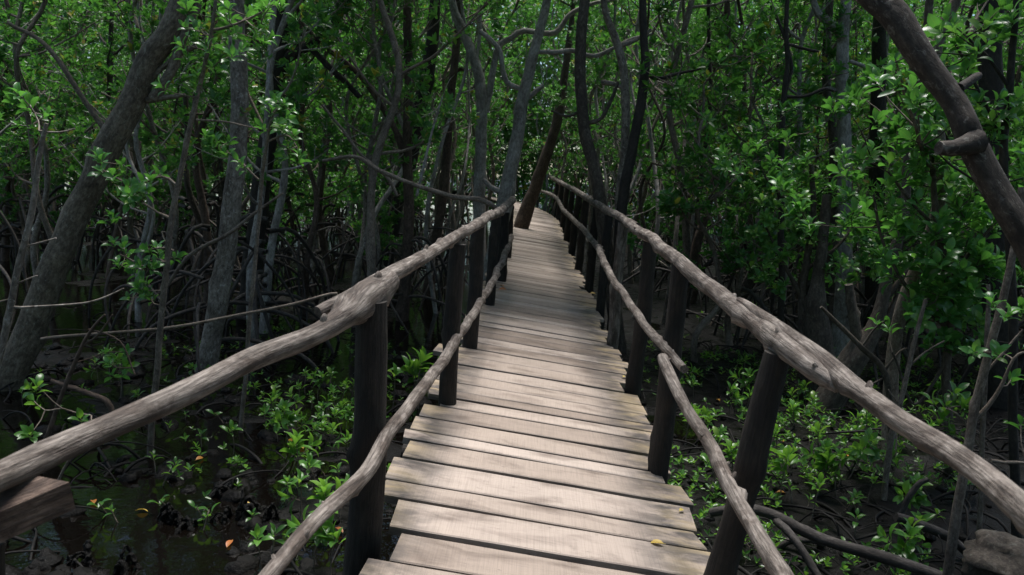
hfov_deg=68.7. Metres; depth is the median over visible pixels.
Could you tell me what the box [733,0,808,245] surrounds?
mangrove tree
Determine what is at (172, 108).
mangrove tree
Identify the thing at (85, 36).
mangrove tree
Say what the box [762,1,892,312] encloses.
mangrove tree
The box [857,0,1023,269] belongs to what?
mangrove tree
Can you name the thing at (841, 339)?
mangrove tree
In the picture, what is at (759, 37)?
mangrove tree
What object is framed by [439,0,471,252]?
thin tree
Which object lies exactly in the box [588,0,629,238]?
thin tree
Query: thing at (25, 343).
mangrove tree
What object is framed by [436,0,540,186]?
mangrove tree
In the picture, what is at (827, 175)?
mangrove bush
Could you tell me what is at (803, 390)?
mangrove seedling
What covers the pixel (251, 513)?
mangrove seedling
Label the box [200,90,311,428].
mangrove sapling
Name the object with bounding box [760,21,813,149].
mangrove tree
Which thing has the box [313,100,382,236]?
mangrove bush
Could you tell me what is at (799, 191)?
mangrove bush
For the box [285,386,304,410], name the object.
mangrove seedling
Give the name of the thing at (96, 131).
mangrove tree
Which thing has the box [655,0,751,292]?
mangrove tree
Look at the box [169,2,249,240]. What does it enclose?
mangrove tree
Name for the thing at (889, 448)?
mangrove sapling
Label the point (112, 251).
thin tree
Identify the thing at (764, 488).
mangrove seedling
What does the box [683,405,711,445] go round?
mangrove seedling
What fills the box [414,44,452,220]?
thin tree
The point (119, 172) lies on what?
mangrove bush
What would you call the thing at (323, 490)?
mangrove seedling
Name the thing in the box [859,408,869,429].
mangrove seedling
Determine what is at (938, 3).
mangrove tree
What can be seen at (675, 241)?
thin tree
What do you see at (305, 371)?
mangrove seedling
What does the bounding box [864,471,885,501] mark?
mangrove seedling
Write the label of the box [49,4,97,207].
mangrove tree
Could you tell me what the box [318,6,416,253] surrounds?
mangrove tree
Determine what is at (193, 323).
bare branch
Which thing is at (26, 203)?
mangrove tree
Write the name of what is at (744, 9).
mangrove tree
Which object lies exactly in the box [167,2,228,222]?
mangrove tree
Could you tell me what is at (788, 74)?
mangrove tree
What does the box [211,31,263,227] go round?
mangrove tree
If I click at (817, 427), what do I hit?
mangrove seedling
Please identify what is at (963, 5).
thin tree
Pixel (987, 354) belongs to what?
mangrove sapling
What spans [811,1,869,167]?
mangrove tree
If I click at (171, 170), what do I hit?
mangrove bush
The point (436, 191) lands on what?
bare branch
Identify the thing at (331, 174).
mangrove bush
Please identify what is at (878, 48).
mangrove tree
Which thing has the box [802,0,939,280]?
mangrove tree
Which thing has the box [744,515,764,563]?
mangrove seedling
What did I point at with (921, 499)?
mangrove seedling
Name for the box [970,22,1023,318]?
mangrove tree
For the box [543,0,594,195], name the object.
mangrove tree
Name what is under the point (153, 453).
mangrove seedling
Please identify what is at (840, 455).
mangrove seedling
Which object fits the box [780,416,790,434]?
mangrove seedling
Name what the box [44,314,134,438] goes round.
mangrove sapling
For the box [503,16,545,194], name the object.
mangrove tree
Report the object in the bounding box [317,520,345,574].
mangrove seedling
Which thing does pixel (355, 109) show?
mangrove tree
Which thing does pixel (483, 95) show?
mangrove tree
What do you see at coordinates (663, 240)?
thin tree
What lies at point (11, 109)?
mangrove bush
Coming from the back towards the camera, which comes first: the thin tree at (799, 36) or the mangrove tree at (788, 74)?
the thin tree at (799, 36)
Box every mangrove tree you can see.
[0,0,58,302]
[0,0,72,223]
[0,0,80,262]
[0,0,85,252]
[0,0,106,316]
[0,0,125,275]
[0,0,201,390]
[0,3,27,214]
[1,0,46,257]
[1,0,73,218]
[1,0,84,231]
[8,0,88,208]
[14,0,90,220]
[15,0,127,245]
[28,0,228,335]
[39,0,158,259]
[41,0,133,230]
[42,0,188,264]
[44,0,75,213]
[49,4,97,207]
[51,0,143,238]
[54,5,114,224]
[81,0,210,247]
[86,0,144,220]
[89,1,143,216]
[91,0,265,311]
[93,1,171,161]
[94,0,227,258]
[99,0,309,321]
[103,0,319,372]
[127,0,361,340]
[134,0,374,352]
[135,3,180,224]
[138,0,371,344]
[141,0,263,282]
[144,1,191,221]
[157,0,264,265]
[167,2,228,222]
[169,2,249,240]
[180,0,253,235]
[203,4,296,255]
[204,19,266,211]
[205,12,264,152]
[209,0,322,262]
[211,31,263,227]
[215,0,392,319]
[221,3,286,246]
[238,11,357,270]
[249,5,291,145]
[250,1,322,210]
[256,0,379,283]
[297,1,464,332]
[299,4,350,217]
[302,2,377,237]
[308,0,517,276]
[309,0,446,294]
[309,1,390,240]
[313,0,431,281]
[314,4,370,228]
[318,0,402,254]
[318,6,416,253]
[323,0,453,327]
[344,0,445,238]
[345,0,465,262]
[350,1,432,231]
[350,30,392,209]
[359,0,470,262]
[360,1,411,180]
[363,0,446,235]
[402,0,501,220]
[410,0,614,305]
[411,0,469,309]
[414,0,487,240]
[414,0,509,278]
[417,2,462,231]
[421,0,485,233]
[422,0,500,217]
[429,18,474,209]
[431,0,511,242]
[435,25,483,177]
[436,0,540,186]
[437,0,506,229]
[438,0,551,211]
[440,0,514,154]
[465,5,521,189]
[479,0,651,279]
[486,1,549,167]
[492,20,537,168]
[495,10,548,159]
[498,4,549,201]
[503,6,555,193]
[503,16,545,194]
[504,0,570,207]
[513,0,610,228]
[521,0,608,195]
[528,44,566,207]
[532,0,607,216]
[532,4,604,169]
[535,2,565,175]
[536,6,613,212]
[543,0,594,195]
[545,8,598,232]
[551,0,627,354]
[551,0,671,271]
[552,0,632,206]
[554,3,627,213]
[564,19,621,233]
[566,0,623,168]
[570,2,656,196]
[573,0,648,206]
[588,1,662,174]
[590,8,618,165]
[591,0,762,258]
[596,0,665,187]
[598,4,628,204]
[600,0,651,246]
[603,0,713,283]
[607,0,700,330]
[609,1,667,212]
[623,0,736,338]
[627,1,699,271]
[631,29,661,221]
[635,0,693,243]
[637,33,677,221]
[638,0,764,282]
[645,9,748,261]
[647,0,721,250]
[653,0,771,309]
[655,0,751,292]
[667,0,748,258]
[669,0,772,174]
[669,0,837,313]
[681,0,796,279]
[685,0,712,317]
[693,0,871,302]
[705,8,755,241]
[711,0,868,353]
[723,0,805,245]
[726,1,871,294]
[732,0,781,257]
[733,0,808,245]
[736,0,880,308]
[737,0,839,269]
[741,0,821,182]
[744,0,952,389]
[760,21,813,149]
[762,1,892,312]
[769,20,825,250]
[770,0,833,321]
[781,1,871,294]
[792,14,872,272]
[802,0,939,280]
[803,0,933,417]
[803,194,835,396]
[811,0,911,262]
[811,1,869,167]
[814,3,977,303]
[822,0,837,325]
[838,0,1012,466]
[852,0,1023,335]
[854,13,893,177]
[855,0,948,285]
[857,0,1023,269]
[857,4,912,265]
[859,0,947,265]
[863,17,886,326]
[891,0,1023,202]
[895,0,1023,333]
[899,0,949,184]
[920,4,1014,255]
[939,0,1023,140]
[957,5,1020,123]
[957,48,1023,392]
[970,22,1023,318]
[977,0,1010,410]
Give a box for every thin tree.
[57,3,126,229]
[74,0,166,277]
[74,1,203,277]
[74,2,148,245]
[87,0,166,237]
[92,33,132,243]
[128,0,178,300]
[132,0,190,237]
[183,1,266,280]
[187,3,212,169]
[309,0,369,282]
[309,17,354,248]
[345,2,389,271]
[350,0,454,217]
[376,0,484,313]
[383,0,459,242]
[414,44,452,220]
[419,111,440,221]
[422,0,446,241]
[435,22,449,69]
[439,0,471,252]
[439,20,469,228]
[440,16,492,258]
[454,36,496,240]
[456,63,497,249]
[460,52,502,224]
[470,4,520,224]
[527,20,559,210]
[527,56,573,212]
[535,72,560,210]
[539,100,571,210]
[559,22,610,205]
[566,74,613,203]
[572,90,620,227]
[573,64,617,244]
[587,11,635,243]
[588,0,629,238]
[601,75,632,208]
[604,56,638,204]
[609,10,677,215]
[610,56,677,214]
[611,21,689,238]
[615,0,712,230]
[616,0,696,317]
[616,1,662,268]
[618,2,648,252]
[626,1,670,264]
[632,0,707,323]
[644,7,700,267]
[649,0,701,236]
[649,0,736,241]
[652,0,680,264]
[653,0,686,249]
[706,5,807,325]
[715,32,769,280]
[717,48,749,238]
[773,3,823,256]
[816,6,859,220]
[824,70,967,342]
[850,1,864,212]
[906,0,974,291]
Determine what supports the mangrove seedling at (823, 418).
on the ground
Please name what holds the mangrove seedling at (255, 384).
on the ground
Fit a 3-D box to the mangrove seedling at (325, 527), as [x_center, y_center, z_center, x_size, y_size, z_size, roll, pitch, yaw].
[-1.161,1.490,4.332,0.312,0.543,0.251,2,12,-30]
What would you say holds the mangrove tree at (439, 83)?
on the ground
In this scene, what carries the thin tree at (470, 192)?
on the ground
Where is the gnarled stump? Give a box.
[960,529,1023,574]
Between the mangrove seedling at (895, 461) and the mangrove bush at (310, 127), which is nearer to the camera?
the mangrove seedling at (895, 461)
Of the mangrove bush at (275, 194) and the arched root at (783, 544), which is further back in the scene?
the mangrove bush at (275, 194)
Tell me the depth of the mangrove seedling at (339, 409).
6.81 m
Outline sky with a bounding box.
[58,0,1011,202]
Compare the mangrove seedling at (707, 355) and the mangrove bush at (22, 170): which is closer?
the mangrove seedling at (707, 355)
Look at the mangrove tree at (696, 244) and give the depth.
11.87 m
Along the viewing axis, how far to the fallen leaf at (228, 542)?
4.62 m
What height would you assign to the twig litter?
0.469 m
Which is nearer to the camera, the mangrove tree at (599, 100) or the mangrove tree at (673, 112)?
the mangrove tree at (673, 112)
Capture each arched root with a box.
[50,379,114,412]
[709,504,942,574]
[772,518,821,574]
[775,536,824,548]
[893,512,964,554]
[898,477,928,513]
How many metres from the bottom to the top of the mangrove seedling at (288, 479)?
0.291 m
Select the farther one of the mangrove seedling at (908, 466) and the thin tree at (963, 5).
the thin tree at (963, 5)
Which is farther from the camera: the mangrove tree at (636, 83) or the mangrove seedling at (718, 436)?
the mangrove tree at (636, 83)
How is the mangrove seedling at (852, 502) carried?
on the ground
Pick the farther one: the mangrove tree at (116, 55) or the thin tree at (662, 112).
the mangrove tree at (116, 55)
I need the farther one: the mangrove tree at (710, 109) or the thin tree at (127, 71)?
the thin tree at (127, 71)
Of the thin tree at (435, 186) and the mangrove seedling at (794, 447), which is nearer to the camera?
the mangrove seedling at (794, 447)
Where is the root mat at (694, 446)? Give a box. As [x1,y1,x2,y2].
[0,302,1023,574]
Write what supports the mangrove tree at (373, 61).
on the ground
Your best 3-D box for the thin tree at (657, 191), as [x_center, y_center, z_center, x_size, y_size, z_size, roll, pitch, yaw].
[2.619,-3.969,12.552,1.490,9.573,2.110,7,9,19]
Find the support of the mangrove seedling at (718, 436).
on the water
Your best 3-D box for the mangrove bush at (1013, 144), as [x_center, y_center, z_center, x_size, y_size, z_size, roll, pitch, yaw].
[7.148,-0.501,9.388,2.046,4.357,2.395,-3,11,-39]
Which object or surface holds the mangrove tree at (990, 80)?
on the ground
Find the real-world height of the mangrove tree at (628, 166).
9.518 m
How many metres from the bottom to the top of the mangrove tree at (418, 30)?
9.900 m
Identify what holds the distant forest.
on the ground
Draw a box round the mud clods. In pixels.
[5,341,1023,574]
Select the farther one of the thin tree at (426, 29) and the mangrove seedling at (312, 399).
the thin tree at (426, 29)
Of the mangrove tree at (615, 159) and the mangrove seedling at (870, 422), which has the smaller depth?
the mangrove seedling at (870, 422)
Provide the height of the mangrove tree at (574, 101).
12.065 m
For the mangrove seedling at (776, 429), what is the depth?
6.49 m
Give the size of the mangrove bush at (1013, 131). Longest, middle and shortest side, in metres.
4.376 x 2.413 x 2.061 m
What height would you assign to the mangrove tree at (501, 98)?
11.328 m
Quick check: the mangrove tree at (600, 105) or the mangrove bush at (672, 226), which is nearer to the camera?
the mangrove bush at (672, 226)
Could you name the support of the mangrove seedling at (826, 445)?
on the ground
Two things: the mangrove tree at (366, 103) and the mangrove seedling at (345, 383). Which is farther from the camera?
the mangrove tree at (366, 103)
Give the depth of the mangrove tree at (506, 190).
11.15 m
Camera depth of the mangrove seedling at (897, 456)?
5.66 m
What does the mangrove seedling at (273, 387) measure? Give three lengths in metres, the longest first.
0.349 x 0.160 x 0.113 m
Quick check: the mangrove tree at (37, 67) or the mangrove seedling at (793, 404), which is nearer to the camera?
the mangrove seedling at (793, 404)
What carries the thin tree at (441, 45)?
on the ground
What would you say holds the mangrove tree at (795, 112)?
on the ground
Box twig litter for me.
[12,307,1023,574]
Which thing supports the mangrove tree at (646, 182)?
on the ground
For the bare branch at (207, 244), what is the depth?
7.90 m
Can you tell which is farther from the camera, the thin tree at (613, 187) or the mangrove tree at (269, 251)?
the thin tree at (613, 187)
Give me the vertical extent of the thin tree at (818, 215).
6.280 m
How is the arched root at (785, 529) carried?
on the ground
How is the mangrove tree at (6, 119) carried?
on the ground
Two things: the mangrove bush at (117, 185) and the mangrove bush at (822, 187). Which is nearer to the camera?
the mangrove bush at (822, 187)
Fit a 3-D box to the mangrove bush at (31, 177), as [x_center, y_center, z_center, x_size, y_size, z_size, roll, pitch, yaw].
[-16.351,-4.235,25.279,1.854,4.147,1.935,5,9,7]
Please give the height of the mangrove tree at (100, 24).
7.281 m
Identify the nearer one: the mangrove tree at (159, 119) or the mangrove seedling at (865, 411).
the mangrove seedling at (865, 411)
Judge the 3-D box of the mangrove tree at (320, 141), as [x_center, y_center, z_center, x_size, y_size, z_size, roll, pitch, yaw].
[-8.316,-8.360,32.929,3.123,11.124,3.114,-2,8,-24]
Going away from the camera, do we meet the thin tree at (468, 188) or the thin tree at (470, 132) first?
the thin tree at (470, 132)
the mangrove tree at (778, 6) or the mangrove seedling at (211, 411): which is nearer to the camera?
the mangrove seedling at (211, 411)
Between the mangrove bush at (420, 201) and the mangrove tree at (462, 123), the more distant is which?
the mangrove tree at (462, 123)
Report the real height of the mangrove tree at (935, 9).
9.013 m
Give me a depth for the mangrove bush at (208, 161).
15.22 m
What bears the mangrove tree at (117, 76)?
on the ground
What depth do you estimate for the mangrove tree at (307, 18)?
9.11 m
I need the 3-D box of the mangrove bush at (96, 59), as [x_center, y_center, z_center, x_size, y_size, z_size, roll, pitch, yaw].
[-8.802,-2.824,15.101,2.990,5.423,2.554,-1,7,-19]
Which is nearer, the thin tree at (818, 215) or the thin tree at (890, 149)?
the thin tree at (890, 149)
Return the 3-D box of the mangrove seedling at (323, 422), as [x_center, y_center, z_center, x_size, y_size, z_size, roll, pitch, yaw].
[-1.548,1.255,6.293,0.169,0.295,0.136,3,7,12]
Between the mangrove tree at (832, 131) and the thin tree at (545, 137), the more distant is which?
the thin tree at (545, 137)
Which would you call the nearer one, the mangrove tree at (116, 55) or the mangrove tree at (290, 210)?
the mangrove tree at (290, 210)
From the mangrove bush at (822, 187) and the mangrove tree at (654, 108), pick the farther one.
the mangrove tree at (654, 108)
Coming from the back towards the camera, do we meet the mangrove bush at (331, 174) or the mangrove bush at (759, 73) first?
the mangrove bush at (331, 174)
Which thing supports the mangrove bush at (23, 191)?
on the ground
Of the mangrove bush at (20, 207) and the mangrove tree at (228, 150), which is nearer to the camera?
the mangrove bush at (20, 207)
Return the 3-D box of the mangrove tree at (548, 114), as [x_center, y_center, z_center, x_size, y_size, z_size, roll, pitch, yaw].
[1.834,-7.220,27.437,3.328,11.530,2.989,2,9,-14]
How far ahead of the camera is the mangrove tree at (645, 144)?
32.20 m
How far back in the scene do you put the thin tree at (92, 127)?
20.98 m
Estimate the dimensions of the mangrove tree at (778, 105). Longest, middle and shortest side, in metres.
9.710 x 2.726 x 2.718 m
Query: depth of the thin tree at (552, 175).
32.69 m
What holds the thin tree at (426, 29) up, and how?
on the ground
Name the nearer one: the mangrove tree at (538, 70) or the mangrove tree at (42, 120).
the mangrove tree at (42, 120)
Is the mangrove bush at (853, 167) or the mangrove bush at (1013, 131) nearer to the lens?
the mangrove bush at (1013, 131)
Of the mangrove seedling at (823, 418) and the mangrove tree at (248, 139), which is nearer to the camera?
the mangrove seedling at (823, 418)
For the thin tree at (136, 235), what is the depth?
18.77 m
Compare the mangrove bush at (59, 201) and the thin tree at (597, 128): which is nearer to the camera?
the mangrove bush at (59, 201)
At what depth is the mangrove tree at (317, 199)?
11.35 m
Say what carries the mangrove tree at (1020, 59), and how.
on the ground
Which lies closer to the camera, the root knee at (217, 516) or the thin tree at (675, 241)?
the root knee at (217, 516)
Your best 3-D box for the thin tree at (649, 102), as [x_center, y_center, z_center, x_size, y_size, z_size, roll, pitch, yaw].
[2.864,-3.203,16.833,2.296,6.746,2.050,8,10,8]
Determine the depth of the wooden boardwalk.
3.56 m
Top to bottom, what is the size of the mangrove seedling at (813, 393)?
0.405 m
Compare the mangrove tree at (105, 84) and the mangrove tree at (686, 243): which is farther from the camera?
the mangrove tree at (105, 84)
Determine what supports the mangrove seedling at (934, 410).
on the ground
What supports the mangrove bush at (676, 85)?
on the ground
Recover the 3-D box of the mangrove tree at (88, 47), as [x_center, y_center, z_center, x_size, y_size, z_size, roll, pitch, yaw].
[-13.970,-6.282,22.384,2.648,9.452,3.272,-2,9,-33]
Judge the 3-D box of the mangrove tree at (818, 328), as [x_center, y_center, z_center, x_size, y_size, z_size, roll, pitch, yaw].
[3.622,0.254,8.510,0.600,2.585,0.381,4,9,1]
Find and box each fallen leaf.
[226,540,232,546]
[650,539,664,543]
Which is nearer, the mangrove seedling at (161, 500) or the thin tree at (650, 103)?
the mangrove seedling at (161, 500)
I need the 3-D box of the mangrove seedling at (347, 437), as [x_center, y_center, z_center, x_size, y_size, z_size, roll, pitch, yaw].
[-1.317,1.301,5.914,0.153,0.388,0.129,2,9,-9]
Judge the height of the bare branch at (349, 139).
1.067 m
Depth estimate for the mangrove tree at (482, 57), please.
17.58 m
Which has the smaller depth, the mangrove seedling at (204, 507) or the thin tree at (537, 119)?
the mangrove seedling at (204, 507)
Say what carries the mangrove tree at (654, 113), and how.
on the ground
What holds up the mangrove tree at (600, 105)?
on the ground
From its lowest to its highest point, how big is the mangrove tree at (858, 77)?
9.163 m
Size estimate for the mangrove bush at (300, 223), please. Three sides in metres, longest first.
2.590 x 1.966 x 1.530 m
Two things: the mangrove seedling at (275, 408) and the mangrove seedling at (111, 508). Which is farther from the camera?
the mangrove seedling at (275, 408)
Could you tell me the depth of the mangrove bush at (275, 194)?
19.47 m
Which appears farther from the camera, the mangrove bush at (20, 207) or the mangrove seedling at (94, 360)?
the mangrove bush at (20, 207)
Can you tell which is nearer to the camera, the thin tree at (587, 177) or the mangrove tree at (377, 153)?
the mangrove tree at (377, 153)
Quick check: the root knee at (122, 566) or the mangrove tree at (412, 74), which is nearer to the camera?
the root knee at (122, 566)
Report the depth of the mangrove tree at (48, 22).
12.10 m
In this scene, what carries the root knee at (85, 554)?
on the ground
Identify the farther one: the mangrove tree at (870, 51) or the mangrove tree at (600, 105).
the mangrove tree at (600, 105)
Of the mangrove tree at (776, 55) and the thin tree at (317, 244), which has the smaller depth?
the thin tree at (317, 244)
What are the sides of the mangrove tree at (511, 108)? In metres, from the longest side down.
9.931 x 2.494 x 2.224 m
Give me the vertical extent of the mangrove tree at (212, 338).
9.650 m
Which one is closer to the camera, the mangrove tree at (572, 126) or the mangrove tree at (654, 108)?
the mangrove tree at (654, 108)
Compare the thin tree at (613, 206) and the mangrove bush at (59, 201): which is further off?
the thin tree at (613, 206)
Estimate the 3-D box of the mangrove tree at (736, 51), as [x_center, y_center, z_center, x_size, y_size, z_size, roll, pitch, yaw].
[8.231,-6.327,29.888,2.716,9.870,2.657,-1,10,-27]
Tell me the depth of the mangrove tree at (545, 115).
38.86 m
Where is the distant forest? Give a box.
[4,0,1023,230]
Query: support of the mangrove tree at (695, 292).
on the ground
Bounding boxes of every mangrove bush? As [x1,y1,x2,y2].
[0,9,39,262]
[0,9,151,261]
[0,35,84,270]
[0,129,28,202]
[5,119,54,185]
[9,119,43,188]
[25,133,80,211]
[44,145,129,262]
[93,127,146,225]
[94,151,162,221]
[112,89,226,267]
[116,125,178,228]
[143,125,217,263]
[152,141,195,222]
[170,136,227,221]
[238,137,322,280]
[241,162,302,247]
[248,24,359,270]
[253,87,350,238]
[276,95,335,235]
[277,171,335,245]
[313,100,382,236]
[340,158,386,253]
[341,112,434,297]
[383,156,433,249]
[607,186,672,280]
[626,0,824,362]
[638,88,752,249]
[661,0,886,378]
[715,156,752,262]
[720,190,798,274]
[741,163,859,328]
[785,136,828,280]
[786,136,828,297]
[805,45,929,327]
[835,145,979,380]
[852,146,888,255]
[853,97,920,271]
[856,113,977,353]
[863,88,1023,378]
[941,86,1023,353]
[969,169,1023,389]
[1008,142,1023,380]
[1011,105,1023,284]
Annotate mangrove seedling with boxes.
[18,388,27,405]
[83,355,99,381]
[87,498,110,512]
[99,342,117,381]
[102,502,117,522]
[110,350,140,396]
[130,389,139,398]
[147,450,162,472]
[147,494,168,505]
[162,464,180,485]
[168,456,182,471]
[185,362,200,374]
[187,500,203,520]
[196,428,208,446]
[197,502,219,529]
[206,409,222,422]
[220,419,242,454]
[246,508,260,522]
[248,381,258,397]
[248,523,273,570]
[258,403,272,430]
[263,390,278,424]
[268,523,286,553]
[269,384,282,410]
[270,399,300,446]
[271,407,282,423]
[277,468,308,519]
[277,475,297,505]
[279,429,321,487]
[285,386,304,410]
[285,499,338,566]
[292,409,306,423]
[293,379,305,403]
[294,407,311,432]
[299,367,311,391]
[299,452,320,492]
[306,397,314,409]
[307,371,326,399]
[307,422,321,440]
[307,475,347,530]
[315,401,332,417]
[317,420,336,447]
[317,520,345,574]
[320,394,334,413]
[323,405,344,437]
[326,366,337,390]
[326,422,343,450]
[328,384,339,406]
[329,462,341,478]
[334,400,345,426]
[335,401,348,425]
[335,430,351,463]
[339,378,348,400]
[340,404,353,425]
[340,473,349,518]
[387,363,402,411]
[390,352,424,408]
[400,346,438,386]
[679,404,703,448]
[680,361,699,387]
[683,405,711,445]
[687,375,699,403]
[700,413,717,425]
[700,453,717,492]
[701,351,715,368]
[710,408,724,429]
[713,426,728,445]
[714,424,728,447]
[722,438,737,470]
[726,381,747,415]
[729,367,758,403]
[739,353,750,370]
[743,386,753,415]
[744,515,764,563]
[758,484,772,505]
[768,444,800,499]
[773,423,781,456]
[777,441,800,478]
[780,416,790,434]
[782,479,798,502]
[786,398,813,428]
[787,387,802,413]
[787,413,801,436]
[795,379,809,398]
[800,380,811,405]
[800,440,837,488]
[804,472,828,520]
[805,492,817,510]
[806,391,822,417]
[807,399,822,419]
[809,421,831,453]
[809,422,833,451]
[810,450,836,492]
[813,415,829,438]
[814,447,852,496]
[828,412,841,425]
[840,496,859,508]
[843,442,859,477]
[845,491,866,510]
[846,508,864,535]
[847,448,867,479]
[848,409,863,429]
[848,427,884,478]
[850,488,863,506]
[852,424,861,437]
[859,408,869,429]
[861,413,874,434]
[862,412,874,430]
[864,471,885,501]
[867,459,876,478]
[871,522,924,574]
[880,439,908,461]
[891,458,902,482]
[892,472,932,524]
[899,517,931,558]
[900,354,905,369]
[903,462,914,478]
[911,511,935,550]
[914,356,933,380]
[921,508,944,523]
[922,407,936,423]
[926,418,938,426]
[927,376,952,406]
[949,478,970,501]
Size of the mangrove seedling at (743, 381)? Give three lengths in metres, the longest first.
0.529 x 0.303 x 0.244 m
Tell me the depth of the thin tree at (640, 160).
14.05 m
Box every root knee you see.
[65,540,95,566]
[113,544,142,574]
[155,502,175,525]
[166,510,197,534]
[210,505,234,524]
[211,478,237,499]
[234,487,262,520]
[262,502,280,523]
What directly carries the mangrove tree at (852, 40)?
on the ground
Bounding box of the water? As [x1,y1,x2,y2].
[0,173,883,574]
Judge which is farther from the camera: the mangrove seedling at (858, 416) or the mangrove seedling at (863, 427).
the mangrove seedling at (858, 416)
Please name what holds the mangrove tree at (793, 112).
on the ground
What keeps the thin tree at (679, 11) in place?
on the ground
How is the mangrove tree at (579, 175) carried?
on the ground
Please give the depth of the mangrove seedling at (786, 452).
5.47 m
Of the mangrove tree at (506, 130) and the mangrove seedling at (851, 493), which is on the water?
the mangrove seedling at (851, 493)
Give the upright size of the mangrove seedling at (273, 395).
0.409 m
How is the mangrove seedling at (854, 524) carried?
on the ground
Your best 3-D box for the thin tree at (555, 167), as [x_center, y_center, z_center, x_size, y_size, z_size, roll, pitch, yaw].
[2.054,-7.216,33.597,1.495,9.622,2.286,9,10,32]
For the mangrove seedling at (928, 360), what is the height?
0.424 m
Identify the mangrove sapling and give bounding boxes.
[0,82,123,367]
[14,373,91,479]
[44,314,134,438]
[84,0,293,454]
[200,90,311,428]
[712,128,888,395]
[767,93,1023,476]
[820,306,906,464]
[866,0,1023,538]
[881,299,944,500]
[917,284,990,537]
[942,187,1023,574]
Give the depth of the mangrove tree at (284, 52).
10.88 m
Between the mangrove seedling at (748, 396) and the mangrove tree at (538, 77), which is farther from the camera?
the mangrove tree at (538, 77)
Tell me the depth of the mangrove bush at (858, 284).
13.09 m
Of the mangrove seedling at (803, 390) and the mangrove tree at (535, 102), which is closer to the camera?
the mangrove seedling at (803, 390)
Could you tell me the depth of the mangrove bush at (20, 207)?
13.97 m
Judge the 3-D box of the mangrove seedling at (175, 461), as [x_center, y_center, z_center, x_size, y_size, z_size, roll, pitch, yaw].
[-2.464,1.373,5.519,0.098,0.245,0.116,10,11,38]
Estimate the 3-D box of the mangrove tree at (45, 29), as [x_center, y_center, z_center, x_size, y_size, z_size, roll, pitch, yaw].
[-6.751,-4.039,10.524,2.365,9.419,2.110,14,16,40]
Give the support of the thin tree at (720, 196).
on the ground
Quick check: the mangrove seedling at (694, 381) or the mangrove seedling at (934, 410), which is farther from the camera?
the mangrove seedling at (694, 381)
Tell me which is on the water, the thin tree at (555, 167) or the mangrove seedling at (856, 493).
the mangrove seedling at (856, 493)
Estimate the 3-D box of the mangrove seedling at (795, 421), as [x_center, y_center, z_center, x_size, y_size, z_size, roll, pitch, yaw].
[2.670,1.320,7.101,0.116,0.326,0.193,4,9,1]
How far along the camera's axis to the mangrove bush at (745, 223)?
19.79 m
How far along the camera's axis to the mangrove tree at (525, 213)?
20.55 m
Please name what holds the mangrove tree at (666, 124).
on the ground
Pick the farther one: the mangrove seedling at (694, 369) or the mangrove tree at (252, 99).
the mangrove tree at (252, 99)
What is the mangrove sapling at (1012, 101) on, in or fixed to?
on the ground
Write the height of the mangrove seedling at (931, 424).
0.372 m
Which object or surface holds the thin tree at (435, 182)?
on the ground
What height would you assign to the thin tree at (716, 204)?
6.788 m
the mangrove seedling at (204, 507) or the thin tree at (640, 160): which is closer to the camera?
the mangrove seedling at (204, 507)
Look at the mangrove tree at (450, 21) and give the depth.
28.49 m
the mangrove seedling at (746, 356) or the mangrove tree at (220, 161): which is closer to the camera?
the mangrove seedling at (746, 356)
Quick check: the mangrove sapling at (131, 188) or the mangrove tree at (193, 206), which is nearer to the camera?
the mangrove sapling at (131, 188)
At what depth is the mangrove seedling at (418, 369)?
7.29 m
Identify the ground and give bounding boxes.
[29,151,1023,574]
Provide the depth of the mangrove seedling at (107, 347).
7.70 m
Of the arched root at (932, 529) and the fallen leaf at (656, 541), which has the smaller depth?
the fallen leaf at (656, 541)
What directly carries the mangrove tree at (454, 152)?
on the ground
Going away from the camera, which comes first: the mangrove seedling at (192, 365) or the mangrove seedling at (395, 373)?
the mangrove seedling at (395, 373)
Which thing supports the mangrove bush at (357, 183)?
on the ground
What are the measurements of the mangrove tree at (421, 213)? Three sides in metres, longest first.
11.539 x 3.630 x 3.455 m
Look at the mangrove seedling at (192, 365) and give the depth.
7.88 m
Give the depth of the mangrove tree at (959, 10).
20.24 m
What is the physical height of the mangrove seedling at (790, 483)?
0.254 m
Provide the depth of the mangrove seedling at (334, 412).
6.48 m
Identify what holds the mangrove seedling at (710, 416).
on the ground
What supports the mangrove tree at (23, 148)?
on the ground
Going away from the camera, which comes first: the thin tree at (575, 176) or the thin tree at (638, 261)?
the thin tree at (638, 261)
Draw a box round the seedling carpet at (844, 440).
[162,318,980,574]
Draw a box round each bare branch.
[40,292,337,340]
[168,192,282,284]
[322,104,398,196]
[322,155,496,208]
[415,97,442,195]
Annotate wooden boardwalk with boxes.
[0,175,1023,574]
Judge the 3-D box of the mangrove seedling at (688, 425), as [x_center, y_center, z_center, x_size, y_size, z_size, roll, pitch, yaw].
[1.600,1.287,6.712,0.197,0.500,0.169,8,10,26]
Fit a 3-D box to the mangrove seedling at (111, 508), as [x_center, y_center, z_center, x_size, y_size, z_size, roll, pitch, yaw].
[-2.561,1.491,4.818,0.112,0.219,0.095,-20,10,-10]

